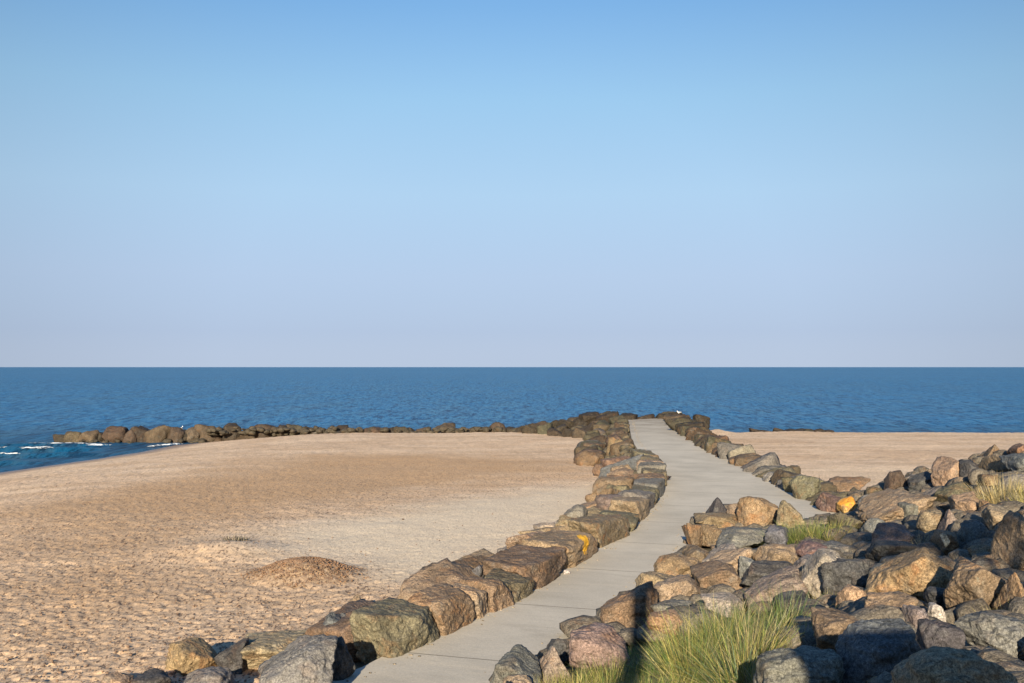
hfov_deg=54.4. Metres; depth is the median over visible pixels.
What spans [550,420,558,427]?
boulder
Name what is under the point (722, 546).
boulder
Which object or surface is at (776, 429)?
boulder
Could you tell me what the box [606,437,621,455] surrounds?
boulder
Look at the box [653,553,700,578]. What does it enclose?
boulder
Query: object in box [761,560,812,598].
grass clump
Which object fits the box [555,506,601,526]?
boulder
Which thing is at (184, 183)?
sky
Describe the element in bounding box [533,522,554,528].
boulder
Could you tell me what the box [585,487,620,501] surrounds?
boulder
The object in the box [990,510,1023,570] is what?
boulder
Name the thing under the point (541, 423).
boulder
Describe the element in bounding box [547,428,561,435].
boulder
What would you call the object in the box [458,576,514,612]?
boulder
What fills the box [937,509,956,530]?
boulder
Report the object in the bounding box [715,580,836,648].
grass clump
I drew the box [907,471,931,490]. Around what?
boulder
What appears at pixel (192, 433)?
boulder
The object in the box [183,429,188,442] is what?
boulder
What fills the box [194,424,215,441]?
boulder
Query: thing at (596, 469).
boulder
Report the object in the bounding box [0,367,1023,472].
sea
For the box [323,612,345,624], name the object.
boulder
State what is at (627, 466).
boulder
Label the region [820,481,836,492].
boulder
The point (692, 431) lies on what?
boulder
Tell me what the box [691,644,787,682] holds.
grass clump
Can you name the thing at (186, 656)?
boulder
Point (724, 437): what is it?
boulder
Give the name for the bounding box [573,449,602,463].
boulder
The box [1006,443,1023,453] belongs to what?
boulder
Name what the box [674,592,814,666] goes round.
grass clump
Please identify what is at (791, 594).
boulder
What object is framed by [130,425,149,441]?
boulder
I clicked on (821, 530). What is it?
grass clump
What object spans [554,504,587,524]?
boulder
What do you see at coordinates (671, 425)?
boulder
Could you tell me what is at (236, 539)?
weed clump
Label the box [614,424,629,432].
boulder
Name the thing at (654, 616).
boulder
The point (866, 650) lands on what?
boulder
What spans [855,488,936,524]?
boulder
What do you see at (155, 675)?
boulder
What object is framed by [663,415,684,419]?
boulder
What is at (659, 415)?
boulder
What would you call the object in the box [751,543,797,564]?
boulder
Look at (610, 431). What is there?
boulder
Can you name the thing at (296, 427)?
boulder
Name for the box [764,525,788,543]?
boulder
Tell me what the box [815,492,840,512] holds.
boulder
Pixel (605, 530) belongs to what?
boulder
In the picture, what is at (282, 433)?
boulder
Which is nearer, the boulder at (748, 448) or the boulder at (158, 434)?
the boulder at (748, 448)
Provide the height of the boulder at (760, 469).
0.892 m
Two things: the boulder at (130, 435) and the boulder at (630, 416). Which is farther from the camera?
the boulder at (130, 435)
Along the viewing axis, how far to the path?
21.30 m
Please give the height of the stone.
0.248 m
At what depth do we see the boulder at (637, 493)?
31.13 m
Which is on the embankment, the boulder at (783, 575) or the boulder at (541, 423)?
the boulder at (783, 575)
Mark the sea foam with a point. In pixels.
(70, 442)
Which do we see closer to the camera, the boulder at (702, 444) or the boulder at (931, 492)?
the boulder at (931, 492)
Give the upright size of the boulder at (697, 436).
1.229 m
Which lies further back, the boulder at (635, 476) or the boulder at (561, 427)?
the boulder at (561, 427)
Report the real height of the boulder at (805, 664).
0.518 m
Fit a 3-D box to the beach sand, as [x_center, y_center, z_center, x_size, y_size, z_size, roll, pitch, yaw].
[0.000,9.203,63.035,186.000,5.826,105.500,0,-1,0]
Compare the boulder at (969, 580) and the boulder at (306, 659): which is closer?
the boulder at (969, 580)
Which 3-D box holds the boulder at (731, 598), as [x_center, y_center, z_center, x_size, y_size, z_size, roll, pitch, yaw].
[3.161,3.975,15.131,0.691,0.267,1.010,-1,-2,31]
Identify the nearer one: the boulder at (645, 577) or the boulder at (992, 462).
the boulder at (645, 577)
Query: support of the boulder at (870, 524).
on the embankment
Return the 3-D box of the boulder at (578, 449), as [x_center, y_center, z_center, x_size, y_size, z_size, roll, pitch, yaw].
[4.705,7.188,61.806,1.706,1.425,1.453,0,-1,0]
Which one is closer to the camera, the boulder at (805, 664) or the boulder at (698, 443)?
the boulder at (805, 664)
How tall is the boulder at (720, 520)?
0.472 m
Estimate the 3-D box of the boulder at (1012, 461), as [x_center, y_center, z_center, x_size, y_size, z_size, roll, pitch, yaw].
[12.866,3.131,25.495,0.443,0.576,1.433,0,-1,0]
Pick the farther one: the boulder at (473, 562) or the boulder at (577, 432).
the boulder at (577, 432)
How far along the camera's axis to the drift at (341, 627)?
16.65 m
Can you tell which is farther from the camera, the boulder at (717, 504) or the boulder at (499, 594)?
the boulder at (717, 504)
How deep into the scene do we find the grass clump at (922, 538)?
18.02 m
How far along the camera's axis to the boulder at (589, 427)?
83.95 m
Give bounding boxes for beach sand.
[0,429,1023,682]
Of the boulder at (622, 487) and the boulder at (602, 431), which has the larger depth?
the boulder at (602, 431)
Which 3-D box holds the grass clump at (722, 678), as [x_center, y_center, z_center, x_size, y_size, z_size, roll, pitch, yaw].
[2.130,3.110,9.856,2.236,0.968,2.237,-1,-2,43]
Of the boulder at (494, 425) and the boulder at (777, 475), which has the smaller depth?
the boulder at (777, 475)
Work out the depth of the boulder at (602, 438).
71.28 m
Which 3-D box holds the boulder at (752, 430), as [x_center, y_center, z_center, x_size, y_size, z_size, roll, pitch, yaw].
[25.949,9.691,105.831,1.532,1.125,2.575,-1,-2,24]
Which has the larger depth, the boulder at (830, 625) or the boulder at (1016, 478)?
the boulder at (1016, 478)
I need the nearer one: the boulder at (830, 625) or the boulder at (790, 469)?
the boulder at (830, 625)
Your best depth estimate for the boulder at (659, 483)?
34.63 m
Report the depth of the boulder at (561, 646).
14.42 m
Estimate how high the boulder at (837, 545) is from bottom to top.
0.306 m
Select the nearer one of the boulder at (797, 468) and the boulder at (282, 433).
the boulder at (797, 468)
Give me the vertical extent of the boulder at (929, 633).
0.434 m
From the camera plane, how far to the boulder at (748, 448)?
47.55 m
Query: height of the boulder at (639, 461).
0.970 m
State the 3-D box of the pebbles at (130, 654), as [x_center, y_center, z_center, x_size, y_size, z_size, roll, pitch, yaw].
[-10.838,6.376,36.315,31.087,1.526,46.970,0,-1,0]
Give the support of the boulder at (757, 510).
on the embankment
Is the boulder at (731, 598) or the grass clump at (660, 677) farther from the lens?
the boulder at (731, 598)
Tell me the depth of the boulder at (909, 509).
22.51 m
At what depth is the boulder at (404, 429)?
92.01 m
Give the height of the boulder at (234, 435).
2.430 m
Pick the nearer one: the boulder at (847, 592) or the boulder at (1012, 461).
the boulder at (847, 592)
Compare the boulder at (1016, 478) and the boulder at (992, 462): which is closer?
the boulder at (1016, 478)
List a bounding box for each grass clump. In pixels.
[532,670,573,682]
[537,661,611,682]
[560,650,649,682]
[564,664,652,682]
[570,598,762,682]
[596,669,671,682]
[603,664,706,682]
[604,634,687,678]
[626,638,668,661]
[628,612,729,651]
[629,626,755,681]
[632,612,773,682]
[660,591,770,655]
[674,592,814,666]
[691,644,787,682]
[699,599,768,634]
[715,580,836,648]
[758,515,833,544]
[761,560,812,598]
[770,615,815,646]
[789,515,857,542]
[904,525,949,543]
[960,470,1023,503]
[982,484,1023,504]
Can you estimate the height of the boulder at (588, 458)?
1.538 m
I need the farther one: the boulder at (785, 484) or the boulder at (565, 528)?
the boulder at (785, 484)
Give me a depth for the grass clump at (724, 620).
14.35 m
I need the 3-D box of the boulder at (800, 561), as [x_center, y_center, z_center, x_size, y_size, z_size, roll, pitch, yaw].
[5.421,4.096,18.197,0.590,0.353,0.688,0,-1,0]
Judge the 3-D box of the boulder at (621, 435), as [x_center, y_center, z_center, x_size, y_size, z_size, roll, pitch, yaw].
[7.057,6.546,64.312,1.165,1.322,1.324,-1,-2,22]
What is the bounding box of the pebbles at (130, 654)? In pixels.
[0,464,575,682]
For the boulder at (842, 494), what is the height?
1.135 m
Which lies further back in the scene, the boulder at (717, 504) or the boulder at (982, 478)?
the boulder at (717, 504)
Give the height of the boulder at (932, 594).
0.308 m
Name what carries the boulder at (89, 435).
in the sea
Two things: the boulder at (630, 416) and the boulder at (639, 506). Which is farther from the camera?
the boulder at (630, 416)
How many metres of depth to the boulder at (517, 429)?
91.35 m
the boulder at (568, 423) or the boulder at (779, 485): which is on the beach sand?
the boulder at (568, 423)
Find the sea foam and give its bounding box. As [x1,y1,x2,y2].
[0,442,182,453]
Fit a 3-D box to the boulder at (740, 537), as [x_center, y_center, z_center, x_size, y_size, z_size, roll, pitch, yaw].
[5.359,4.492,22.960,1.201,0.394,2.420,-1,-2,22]
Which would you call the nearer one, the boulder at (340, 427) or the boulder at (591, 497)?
the boulder at (591, 497)
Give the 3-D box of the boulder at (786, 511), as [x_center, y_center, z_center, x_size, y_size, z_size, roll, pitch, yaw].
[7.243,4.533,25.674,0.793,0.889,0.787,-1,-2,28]
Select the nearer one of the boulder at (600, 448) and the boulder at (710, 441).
the boulder at (710, 441)
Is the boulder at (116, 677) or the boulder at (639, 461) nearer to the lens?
the boulder at (116, 677)
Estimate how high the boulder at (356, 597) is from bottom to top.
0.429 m
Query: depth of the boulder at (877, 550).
16.61 m
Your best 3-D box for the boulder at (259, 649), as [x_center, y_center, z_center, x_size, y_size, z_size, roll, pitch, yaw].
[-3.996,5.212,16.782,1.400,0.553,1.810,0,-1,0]
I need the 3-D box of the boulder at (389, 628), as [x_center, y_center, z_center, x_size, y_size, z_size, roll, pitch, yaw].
[-1.949,4.743,16.137,1.143,0.983,1.576,-1,-2,21]
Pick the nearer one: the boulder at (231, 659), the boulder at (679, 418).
the boulder at (231, 659)
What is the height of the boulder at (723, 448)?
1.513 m
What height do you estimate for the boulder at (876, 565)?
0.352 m
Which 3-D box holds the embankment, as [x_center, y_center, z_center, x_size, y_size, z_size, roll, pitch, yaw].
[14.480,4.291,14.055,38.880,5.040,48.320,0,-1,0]
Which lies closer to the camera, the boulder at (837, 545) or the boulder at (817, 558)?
the boulder at (817, 558)
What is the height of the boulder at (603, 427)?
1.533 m
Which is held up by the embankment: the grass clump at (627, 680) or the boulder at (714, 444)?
the grass clump at (627, 680)
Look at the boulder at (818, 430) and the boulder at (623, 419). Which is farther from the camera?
the boulder at (818, 430)
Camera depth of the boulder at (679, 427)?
66.26 m
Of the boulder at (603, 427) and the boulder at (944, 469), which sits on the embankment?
the boulder at (944, 469)
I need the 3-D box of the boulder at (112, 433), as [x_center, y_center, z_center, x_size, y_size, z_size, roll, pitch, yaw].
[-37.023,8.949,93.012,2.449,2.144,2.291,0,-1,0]
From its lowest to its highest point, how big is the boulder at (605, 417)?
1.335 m
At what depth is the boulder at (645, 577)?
18.20 m
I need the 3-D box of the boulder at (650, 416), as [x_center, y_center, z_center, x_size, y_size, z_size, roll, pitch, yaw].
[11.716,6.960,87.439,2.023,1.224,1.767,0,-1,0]
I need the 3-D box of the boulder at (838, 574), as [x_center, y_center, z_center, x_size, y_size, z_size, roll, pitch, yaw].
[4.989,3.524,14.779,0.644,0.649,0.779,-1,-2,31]
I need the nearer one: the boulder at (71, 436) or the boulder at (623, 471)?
the boulder at (623, 471)
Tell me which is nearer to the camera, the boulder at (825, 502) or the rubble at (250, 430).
the boulder at (825, 502)
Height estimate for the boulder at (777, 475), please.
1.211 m
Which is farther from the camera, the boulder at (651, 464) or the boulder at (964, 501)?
the boulder at (651, 464)
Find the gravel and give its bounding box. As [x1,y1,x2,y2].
[240,556,368,587]
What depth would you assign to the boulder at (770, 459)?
42.75 m
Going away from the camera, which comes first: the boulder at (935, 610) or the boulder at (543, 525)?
the boulder at (935, 610)
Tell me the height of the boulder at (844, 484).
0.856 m
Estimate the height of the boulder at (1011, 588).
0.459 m
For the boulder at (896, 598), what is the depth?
11.02 m
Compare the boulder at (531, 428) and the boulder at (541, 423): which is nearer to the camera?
the boulder at (531, 428)
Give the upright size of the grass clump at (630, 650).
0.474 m
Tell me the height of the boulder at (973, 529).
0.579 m
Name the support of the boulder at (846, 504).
on the embankment
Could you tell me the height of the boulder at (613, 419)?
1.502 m
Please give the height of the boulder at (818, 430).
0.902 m
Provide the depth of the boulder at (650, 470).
37.75 m
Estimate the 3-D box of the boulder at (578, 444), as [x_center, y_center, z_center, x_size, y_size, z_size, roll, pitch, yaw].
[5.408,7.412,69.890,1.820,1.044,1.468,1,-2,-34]
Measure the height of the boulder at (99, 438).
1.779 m
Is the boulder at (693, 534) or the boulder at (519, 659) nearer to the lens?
the boulder at (519, 659)
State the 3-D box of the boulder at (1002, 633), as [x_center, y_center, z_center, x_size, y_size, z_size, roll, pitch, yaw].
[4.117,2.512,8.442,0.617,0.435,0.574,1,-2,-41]
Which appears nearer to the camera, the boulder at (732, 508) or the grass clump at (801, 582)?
the grass clump at (801, 582)
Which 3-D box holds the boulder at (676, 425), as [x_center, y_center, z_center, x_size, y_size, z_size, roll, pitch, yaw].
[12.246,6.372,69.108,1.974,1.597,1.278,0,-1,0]
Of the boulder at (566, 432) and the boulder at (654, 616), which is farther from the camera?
the boulder at (566, 432)
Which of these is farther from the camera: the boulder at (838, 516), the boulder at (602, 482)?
the boulder at (602, 482)
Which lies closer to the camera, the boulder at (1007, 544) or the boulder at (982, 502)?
the boulder at (1007, 544)
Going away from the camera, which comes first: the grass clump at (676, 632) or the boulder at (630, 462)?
the grass clump at (676, 632)
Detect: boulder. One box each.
[53,434,64,441]
[63,431,80,441]
[78,430,99,441]
[97,432,103,441]
[101,426,128,441]
[101,672,133,682]
[122,430,136,442]
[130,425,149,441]
[131,668,170,682]
[144,425,170,442]
[165,637,217,675]
[167,427,185,442]
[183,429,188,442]
[183,666,235,682]
[185,427,199,440]
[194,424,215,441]
[210,426,222,441]
[214,637,248,673]
[222,423,241,440]
[235,435,255,439]
[240,629,306,668]
[255,424,275,437]
[258,634,337,682]
[276,425,286,436]
[285,424,301,435]
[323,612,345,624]
[333,636,355,680]
[336,425,348,430]
[346,594,360,603]
[349,598,439,664]
[364,427,380,432]
[394,426,414,432]
[407,583,474,635]
[431,423,455,432]
[451,555,487,568]
[452,583,488,618]
[457,548,494,559]
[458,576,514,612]
[472,565,484,576]
[482,544,566,588]
[484,568,533,602]
[489,422,505,431]
[490,644,541,682]
[503,674,531,682]
[505,531,543,548]
[513,426,523,432]
[518,525,568,533]
[521,423,538,433]
[521,529,597,569]
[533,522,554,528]
[535,421,547,425]
[537,422,552,433]
[538,646,572,682]
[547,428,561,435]
[547,638,569,661]
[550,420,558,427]
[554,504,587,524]
[555,423,569,431]
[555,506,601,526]
[556,419,573,428]
[561,428,573,436]
[567,514,629,547]
[569,622,629,675]
[571,418,588,427]
[572,427,586,437]
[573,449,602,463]
[574,446,597,454]
[576,440,600,446]
[576,450,604,465]
[579,412,599,423]
[580,440,602,445]
[580,501,595,507]
[582,422,595,430]
[583,432,599,440]
[583,443,605,448]
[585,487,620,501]
[586,430,599,433]
[588,435,605,442]
[588,444,602,449]
[592,464,602,476]
[592,476,634,491]
[592,494,619,509]
[593,424,609,430]
[594,428,605,434]
[595,412,618,422]
[596,420,609,424]
[598,454,643,477]
[599,510,638,531]
[600,456,630,466]
[600,581,658,628]
[605,433,621,446]
[606,427,627,435]
[606,430,623,439]
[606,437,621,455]
[606,484,629,490]
[607,468,633,475]
[607,474,671,479]
[609,414,623,424]
[609,438,634,455]
[609,496,649,521]
[610,464,632,471]
[614,418,628,423]
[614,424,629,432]
[617,433,628,437]
[618,489,655,509]
[621,413,637,419]
[630,448,654,456]
[631,484,659,504]
[633,477,664,497]
[635,571,672,586]
[636,454,661,460]
[636,459,663,469]
[636,473,665,490]
[637,414,655,418]
[637,461,666,473]
[641,467,666,485]
[645,609,682,635]
[650,599,693,611]
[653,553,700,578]
[653,574,700,601]
[655,413,663,418]
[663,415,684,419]
[666,420,696,430]
[675,417,691,420]
[675,422,698,431]
[677,422,704,434]
[680,425,689,435]
[681,523,702,546]
[682,544,708,562]
[685,427,716,439]
[690,560,742,589]
[692,434,705,442]
[693,414,709,428]
[693,512,736,527]
[694,426,711,431]
[694,436,713,445]
[695,524,721,546]
[700,435,728,446]
[701,439,705,448]
[701,592,742,617]
[702,543,736,561]
[704,436,730,450]
[705,497,726,512]
[706,442,743,452]
[709,548,753,574]
[711,447,716,454]
[716,527,766,547]
[717,442,740,458]
[726,503,737,514]
[727,444,755,458]
[728,453,758,464]
[734,455,761,465]
[736,496,777,526]
[738,556,753,578]
[740,560,791,586]
[742,452,779,472]
[744,565,807,607]
[749,428,762,431]
[751,465,786,474]
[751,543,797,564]
[753,645,844,682]
[755,467,795,477]
[762,472,801,481]
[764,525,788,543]
[770,469,798,484]
[772,428,783,431]
[775,475,821,489]
[775,590,809,614]
[776,500,803,528]
[781,477,823,492]
[787,465,800,473]
[789,475,820,499]
[793,554,811,567]
[795,540,826,556]
[799,548,841,598]
[806,491,835,501]
[810,491,848,505]
[810,607,858,651]
[814,429,824,431]
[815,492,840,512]
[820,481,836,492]
[820,558,869,595]
[821,540,851,552]
[827,512,862,529]
[828,476,870,491]
[835,584,866,608]
[835,618,920,682]
[836,496,857,512]
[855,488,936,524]
[859,518,884,532]
[864,540,920,561]
[864,547,951,601]
[864,591,918,607]
[866,676,876,682]
[869,563,882,571]
[871,522,914,541]
[883,470,907,489]
[890,646,1017,682]
[898,502,919,517]
[901,604,928,627]
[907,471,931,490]
[915,618,965,649]
[916,510,942,532]
[921,488,936,495]
[923,586,946,610]
[927,602,945,621]
[930,529,959,554]
[931,456,959,486]
[932,481,970,502]
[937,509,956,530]
[943,556,1006,609]
[948,491,978,510]
[954,611,1023,659]
[959,459,978,476]
[960,519,990,542]
[967,544,990,555]
[977,474,999,490]
[978,454,1004,471]
[978,499,989,506]
[981,504,1005,529]
[982,444,999,455]
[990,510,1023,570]
[991,572,1023,609]
[998,453,1023,471]
[999,474,1023,492]
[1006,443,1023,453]
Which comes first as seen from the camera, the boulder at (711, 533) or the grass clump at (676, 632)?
the grass clump at (676, 632)
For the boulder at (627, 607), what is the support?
on the embankment
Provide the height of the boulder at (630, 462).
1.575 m
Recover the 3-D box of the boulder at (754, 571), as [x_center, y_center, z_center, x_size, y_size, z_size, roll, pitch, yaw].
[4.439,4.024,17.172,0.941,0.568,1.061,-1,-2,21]
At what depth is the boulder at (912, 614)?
10.34 m
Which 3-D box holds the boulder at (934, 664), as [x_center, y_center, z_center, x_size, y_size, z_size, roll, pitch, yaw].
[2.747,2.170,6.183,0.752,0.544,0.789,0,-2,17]
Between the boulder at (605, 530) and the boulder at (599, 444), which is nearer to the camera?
the boulder at (605, 530)
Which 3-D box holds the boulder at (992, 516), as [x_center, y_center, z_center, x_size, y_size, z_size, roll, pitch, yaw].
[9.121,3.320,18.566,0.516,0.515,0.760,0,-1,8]
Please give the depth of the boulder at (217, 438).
92.91 m
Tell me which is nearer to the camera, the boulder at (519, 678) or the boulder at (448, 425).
the boulder at (519, 678)
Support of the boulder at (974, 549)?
on the rubble at (857, 542)
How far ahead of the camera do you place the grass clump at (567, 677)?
12.19 m
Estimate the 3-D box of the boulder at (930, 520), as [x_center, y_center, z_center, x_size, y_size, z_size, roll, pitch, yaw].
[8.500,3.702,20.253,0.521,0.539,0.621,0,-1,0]
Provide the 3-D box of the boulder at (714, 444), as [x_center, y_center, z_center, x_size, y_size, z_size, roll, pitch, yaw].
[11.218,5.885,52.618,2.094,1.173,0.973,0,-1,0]
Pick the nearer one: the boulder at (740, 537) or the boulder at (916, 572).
the boulder at (916, 572)
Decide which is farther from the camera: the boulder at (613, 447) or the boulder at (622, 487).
the boulder at (613, 447)
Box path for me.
[333,418,834,682]
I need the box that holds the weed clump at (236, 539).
[214,534,254,540]
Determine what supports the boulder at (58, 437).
in the sea
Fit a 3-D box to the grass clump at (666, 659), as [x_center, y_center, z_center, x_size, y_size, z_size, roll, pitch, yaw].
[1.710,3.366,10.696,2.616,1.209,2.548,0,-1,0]
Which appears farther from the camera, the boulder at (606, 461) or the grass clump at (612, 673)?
the boulder at (606, 461)
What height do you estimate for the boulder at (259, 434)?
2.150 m
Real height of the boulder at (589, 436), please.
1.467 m
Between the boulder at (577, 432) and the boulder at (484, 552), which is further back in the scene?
the boulder at (577, 432)
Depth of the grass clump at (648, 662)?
12.26 m
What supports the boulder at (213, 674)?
on the beach sand
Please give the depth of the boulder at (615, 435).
62.68 m
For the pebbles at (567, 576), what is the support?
on the path
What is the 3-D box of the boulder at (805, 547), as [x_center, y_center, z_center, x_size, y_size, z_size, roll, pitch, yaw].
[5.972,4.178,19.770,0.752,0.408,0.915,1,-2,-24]
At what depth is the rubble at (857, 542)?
15.12 m
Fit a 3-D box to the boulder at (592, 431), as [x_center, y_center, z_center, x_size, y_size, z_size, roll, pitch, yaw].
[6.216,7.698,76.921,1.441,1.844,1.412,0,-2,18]
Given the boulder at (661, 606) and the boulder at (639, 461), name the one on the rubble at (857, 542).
the boulder at (661, 606)
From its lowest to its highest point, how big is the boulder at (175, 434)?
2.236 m
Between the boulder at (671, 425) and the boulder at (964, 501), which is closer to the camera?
the boulder at (964, 501)
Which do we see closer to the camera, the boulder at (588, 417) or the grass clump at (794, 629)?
the grass clump at (794, 629)
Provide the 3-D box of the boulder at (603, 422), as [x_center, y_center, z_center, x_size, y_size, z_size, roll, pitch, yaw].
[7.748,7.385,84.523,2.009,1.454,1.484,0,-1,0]
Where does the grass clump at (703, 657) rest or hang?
on the embankment
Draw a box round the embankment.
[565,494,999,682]
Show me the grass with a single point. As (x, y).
(682, 661)
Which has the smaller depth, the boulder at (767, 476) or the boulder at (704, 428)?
the boulder at (767, 476)
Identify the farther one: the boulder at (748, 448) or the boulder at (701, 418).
the boulder at (701, 418)
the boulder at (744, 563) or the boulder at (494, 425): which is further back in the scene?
the boulder at (494, 425)
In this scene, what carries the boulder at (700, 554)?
on the embankment
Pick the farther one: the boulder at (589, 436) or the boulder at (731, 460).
the boulder at (589, 436)
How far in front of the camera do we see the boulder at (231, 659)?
16.05 m
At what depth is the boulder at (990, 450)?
29.51 m
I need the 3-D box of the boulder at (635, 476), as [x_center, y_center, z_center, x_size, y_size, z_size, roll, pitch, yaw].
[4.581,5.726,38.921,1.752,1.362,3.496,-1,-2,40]
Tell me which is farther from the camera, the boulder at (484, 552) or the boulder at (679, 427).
the boulder at (679, 427)
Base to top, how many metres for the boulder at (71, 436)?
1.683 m
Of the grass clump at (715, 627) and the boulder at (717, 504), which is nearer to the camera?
the grass clump at (715, 627)
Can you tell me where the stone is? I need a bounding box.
[940,533,949,546]
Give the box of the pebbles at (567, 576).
[346,422,792,681]
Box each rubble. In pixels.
[79,426,515,442]
[488,450,1023,682]
[602,418,883,505]
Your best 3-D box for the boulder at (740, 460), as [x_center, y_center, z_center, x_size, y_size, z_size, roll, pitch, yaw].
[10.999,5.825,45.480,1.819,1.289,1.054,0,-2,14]
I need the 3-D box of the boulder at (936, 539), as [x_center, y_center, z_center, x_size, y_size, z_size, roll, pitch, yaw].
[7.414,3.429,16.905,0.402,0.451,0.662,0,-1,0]
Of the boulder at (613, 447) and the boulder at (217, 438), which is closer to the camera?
the boulder at (613, 447)
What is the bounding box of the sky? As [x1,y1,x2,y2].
[0,0,1023,366]
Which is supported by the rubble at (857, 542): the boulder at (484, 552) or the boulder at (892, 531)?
the boulder at (892, 531)
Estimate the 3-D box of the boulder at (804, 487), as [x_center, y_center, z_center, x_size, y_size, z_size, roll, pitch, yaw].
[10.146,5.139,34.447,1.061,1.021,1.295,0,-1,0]
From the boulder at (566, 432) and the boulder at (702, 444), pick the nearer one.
the boulder at (702, 444)
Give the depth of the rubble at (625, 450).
52.84 m
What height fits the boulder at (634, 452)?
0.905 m
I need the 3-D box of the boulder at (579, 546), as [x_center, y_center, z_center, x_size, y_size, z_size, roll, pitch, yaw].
[1.285,4.936,23.366,1.187,0.943,2.972,-1,-2,25]
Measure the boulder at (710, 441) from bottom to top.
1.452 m
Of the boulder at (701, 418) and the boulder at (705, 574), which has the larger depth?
the boulder at (701, 418)
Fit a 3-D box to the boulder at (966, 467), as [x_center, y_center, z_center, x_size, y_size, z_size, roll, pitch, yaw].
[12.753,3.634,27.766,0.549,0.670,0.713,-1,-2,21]
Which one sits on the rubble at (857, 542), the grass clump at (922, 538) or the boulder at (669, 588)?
the boulder at (669, 588)
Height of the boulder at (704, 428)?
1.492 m
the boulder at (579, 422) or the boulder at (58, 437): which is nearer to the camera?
the boulder at (579, 422)
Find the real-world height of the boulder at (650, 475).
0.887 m
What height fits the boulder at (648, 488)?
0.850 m
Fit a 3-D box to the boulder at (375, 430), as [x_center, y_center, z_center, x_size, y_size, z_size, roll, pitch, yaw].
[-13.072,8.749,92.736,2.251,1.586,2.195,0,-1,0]
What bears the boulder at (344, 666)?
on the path
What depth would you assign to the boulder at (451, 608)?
17.07 m
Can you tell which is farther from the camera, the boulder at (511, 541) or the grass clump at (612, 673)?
the boulder at (511, 541)
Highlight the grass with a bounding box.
[576,627,769,682]
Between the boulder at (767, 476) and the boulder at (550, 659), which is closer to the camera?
the boulder at (550, 659)
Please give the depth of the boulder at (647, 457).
43.19 m
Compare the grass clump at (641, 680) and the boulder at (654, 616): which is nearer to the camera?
the grass clump at (641, 680)
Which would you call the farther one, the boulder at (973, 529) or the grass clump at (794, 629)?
the boulder at (973, 529)
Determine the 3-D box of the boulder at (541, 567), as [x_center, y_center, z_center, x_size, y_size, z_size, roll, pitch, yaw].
[0.319,4.901,21.132,1.248,0.880,2.242,-1,-2,24]
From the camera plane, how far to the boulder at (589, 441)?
67.84 m
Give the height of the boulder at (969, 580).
0.672 m
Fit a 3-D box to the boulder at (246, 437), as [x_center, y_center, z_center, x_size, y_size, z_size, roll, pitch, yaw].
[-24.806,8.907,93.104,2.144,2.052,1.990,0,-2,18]
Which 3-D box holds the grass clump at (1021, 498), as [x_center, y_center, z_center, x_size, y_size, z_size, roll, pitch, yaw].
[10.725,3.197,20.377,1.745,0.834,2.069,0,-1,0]
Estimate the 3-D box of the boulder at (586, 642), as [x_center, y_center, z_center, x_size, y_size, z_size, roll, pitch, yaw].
[1.153,4.139,13.321,0.809,0.602,0.813,0,-1,0]
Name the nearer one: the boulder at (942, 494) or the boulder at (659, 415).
the boulder at (942, 494)
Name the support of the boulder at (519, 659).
on the embankment
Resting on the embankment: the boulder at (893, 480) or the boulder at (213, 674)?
the boulder at (893, 480)
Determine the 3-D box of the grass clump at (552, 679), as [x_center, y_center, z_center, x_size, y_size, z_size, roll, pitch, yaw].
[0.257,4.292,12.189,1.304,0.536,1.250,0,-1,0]
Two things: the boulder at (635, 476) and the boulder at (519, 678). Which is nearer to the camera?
the boulder at (519, 678)
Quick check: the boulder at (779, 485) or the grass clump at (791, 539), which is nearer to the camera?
the grass clump at (791, 539)
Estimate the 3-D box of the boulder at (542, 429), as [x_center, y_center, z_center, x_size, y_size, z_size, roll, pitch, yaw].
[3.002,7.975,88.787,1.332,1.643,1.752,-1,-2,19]
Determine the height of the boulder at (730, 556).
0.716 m
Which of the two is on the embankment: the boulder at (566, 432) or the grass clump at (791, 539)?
the grass clump at (791, 539)
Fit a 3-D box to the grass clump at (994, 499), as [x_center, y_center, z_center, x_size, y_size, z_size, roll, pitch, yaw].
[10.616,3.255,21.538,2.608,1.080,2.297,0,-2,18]
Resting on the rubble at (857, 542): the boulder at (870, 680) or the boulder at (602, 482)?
the boulder at (870, 680)
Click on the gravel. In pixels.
(316, 560)

